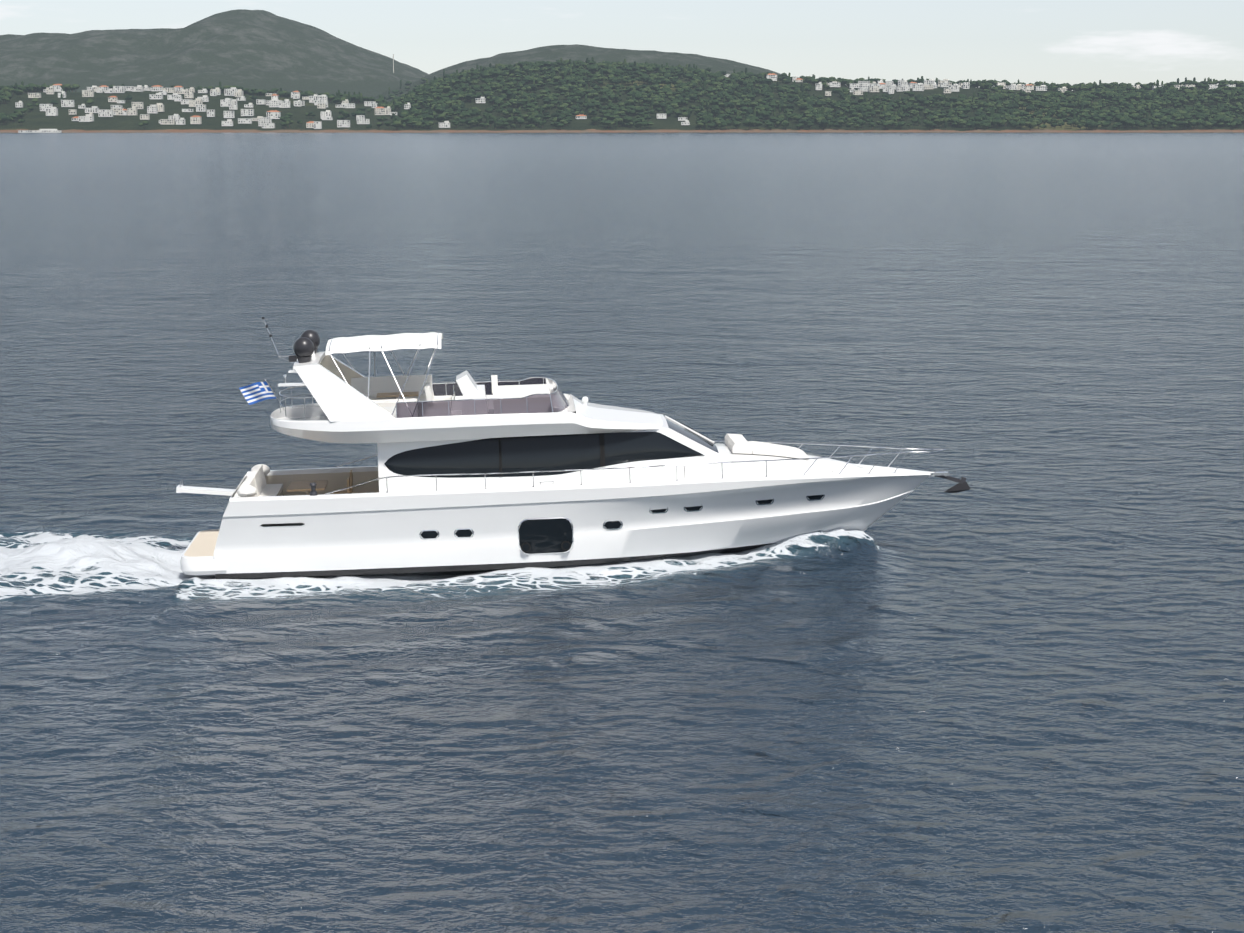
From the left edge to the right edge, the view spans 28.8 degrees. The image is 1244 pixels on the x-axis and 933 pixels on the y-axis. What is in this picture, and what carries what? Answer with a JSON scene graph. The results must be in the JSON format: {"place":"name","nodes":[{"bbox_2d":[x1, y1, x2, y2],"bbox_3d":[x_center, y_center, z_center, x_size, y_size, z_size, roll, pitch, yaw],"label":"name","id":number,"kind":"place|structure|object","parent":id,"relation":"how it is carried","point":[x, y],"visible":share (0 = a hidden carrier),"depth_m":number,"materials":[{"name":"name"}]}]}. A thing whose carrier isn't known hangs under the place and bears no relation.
{"place":"outdoors","nodes":[
{"label":"outdoors","id":0,"kind":"place"},
{"bbox_2d":[0,132,1243,932],"bbox_3d":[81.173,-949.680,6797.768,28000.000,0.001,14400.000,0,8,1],"label":"sea","id":1,"kind":"structure","parent":0,"point":[1044,330],"depth_m":88.40,"materials":[{"name":"blue liquid"}]},
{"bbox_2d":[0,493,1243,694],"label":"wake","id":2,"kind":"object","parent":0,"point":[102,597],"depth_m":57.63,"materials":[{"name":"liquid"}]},
{"bbox_2d":[214,463,933,578],"bbox_3d":[-1.084,1.596,65.165,19.200,2.956,5.276,-2,8,-3],"label":"hull","id":3,"kind":"object","parent":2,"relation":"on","point":[369,534],"visible":0.77,"depth_m":62.62,"materials":[{"name":"paint"}]},
{"bbox_2d":[180,529,226,574],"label":"swim platform","id":4,"kind":"structure","parent":3,"relation":"attached to","point":[197,557],"depth_m":62.62,"materials":[{"name":"white"}]},
{"bbox_2d":[260,495,824,554],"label":"hull windows","id":5,"kind":"structure","parent":3,"relation":"in","point":[553,535],"depth_m":62.65,"materials":[{"name":"black glass"}]},
{"bbox_2d":[234,470,881,496],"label":"deck","id":6,"kind":"structure","parent":3,"relation":"on","point":[337,480],"depth_m":66.97,"materials":[{"name":"brown"}]},
{"bbox_2d":[176,464,352,496],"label":"cockpit fittings","id":7,"kind":"object","parent":6,"relation":"on","point":[255,484],"visible":0.69,"depth_m":65.13,"materials":[{"name":"white plastic"}]},
{"bbox_2d":[377,414,718,491],"bbox_3d":[-1.970,-0.467,64.822,8.950,1.596,3.931,-2,8,-3],"label":"deckhouse","id":8,"kind":"object","parent":6,"relation":"on","point":[687,436],"visible":0.23,"depth_m":63.03,"materials":[{"name":"white"}]},
{"bbox_2d":[270,394,662,442],"bbox_3d":[-4.109,-1.333,64.575,10.420,0.787,4.746,-2,8,-3],"label":"flybridge","id":9,"kind":"object","parent":8,"relation":"on","point":[576,416],"visible":0.69,"depth_m":62.43,"materials":[{"name":"white"}]},
{"bbox_2d":[262,277,395,421],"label":"radar arch","id":10,"kind":"structure","parent":9,"relation":"on","point":[336,396],"depth_m":62.36,"materials":[{"name":"white"}]},
{"bbox_2d":[325,332,442,414],"bbox_3d":[-6.252,-2.523,64.281,3.000,1.969,4.330,-2,8,-3],"label":"bimini","id":11,"kind":"object","parent":10,"relation":"attached to","point":[374,343],"visible":0.85,"depth_m":63.03,"materials":[{"name":"white fabric"}]},
{"bbox_2d":[351,370,587,416],"bbox_3d":[-4.197,-1.923,64.587,6.590,1.316,3.400,-2,8,-3],"label":"flybridge seating","id":12,"kind":"object","parent":9,"relation":"on","point":[384,392],"visible":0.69,"depth_m":64.84,"materials":[{"name":"white leather"}]},
{"bbox_2d":[396,377,568,417],"bbox_3d":[-3.679,-1.871,64.524,4.529,0.509,4.546,-2,8,-3],"label":"wind deflector","id":13,"kind":"object","parent":9,"relation":"on","point":[555,400],"visible":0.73,"depth_m":62.41,"materials":[{"name":"plastic"}]},
{"bbox_2d":[384,432,704,477],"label":"saloon windows","id":14,"kind":"structure","parent":8,"relation":"attached to","point":[546,453],"depth_m":62.95,"materials":[{"name":"black glass"}]},
{"bbox_2d":[685,433,864,479],"bbox_3d":[4.058,-0.182,65.214,5.000,1.244,3.440,-2,8,-3],"label":"coachroof","id":15,"kind":"object","parent":6,"relation":"on","point":[737,447],"visible":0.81,"depth_m":64.13,"materials":[{"name":"white"}]},
{"bbox_2d":[265,379,945,494],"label":"rails","id":16,"kind":"object","parent":3,"relation":"on","point":[676,465],"visible":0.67,"depth_m":63.30,"materials":[{"name":"silver metal"}]},
{"bbox_2d":[239,382,275,404],"bbox_3d":[-9.664,-1.947,64.233,1.018,0.628,0.091,0,8,2],"label":"flag","id":17,"kind":"object","parent":16,"relation":"attached to","point":[253,393],"visible":1,"depth_m":64.22,"materials":[{"name":"blue fabric"}]},
{"bbox_2d":[928,471,969,492],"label":"anchor","id":18,"kind":"object","parent":3,"relation":"attached to","point":[962,485],"visible":0.98,"depth_m":65.52,"materials":[{"name":"grey metal"}]},
{"bbox_2d":[0,9,1243,132],"bbox_3d":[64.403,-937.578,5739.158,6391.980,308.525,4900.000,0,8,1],"label":"shore terrain","id":19,"kind":"structure","parent":0,"point":[256,49],"depth_m":5193.73,"materials":[{"name":"green plant"}]},
{"bbox_2d":[0,57,1243,129],"bbox_3d":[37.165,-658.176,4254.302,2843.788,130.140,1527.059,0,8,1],"label":"forest trees","id":20,"kind":"object","parent":19,"relation":"on","point":[1012,115],"visible":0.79,"depth_m":3779.84,"materials":[{"name":"green plant"}]},
{"bbox_2d":[15,54,1235,132],"bbox_3d":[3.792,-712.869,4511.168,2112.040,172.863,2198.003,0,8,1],"label":"shore houses","id":21,"kind":"structure","parent":19,"relation":"on","point":[321,101],"depth_m":3782.52,"materials":[{"name":"grey"}]},
{"bbox_2d":[0,0,1243,90],"label":"sky","id":22,"kind":"structure","parent":0,"point":[1072,42],"materials":[{"name":"white"}]}
]}

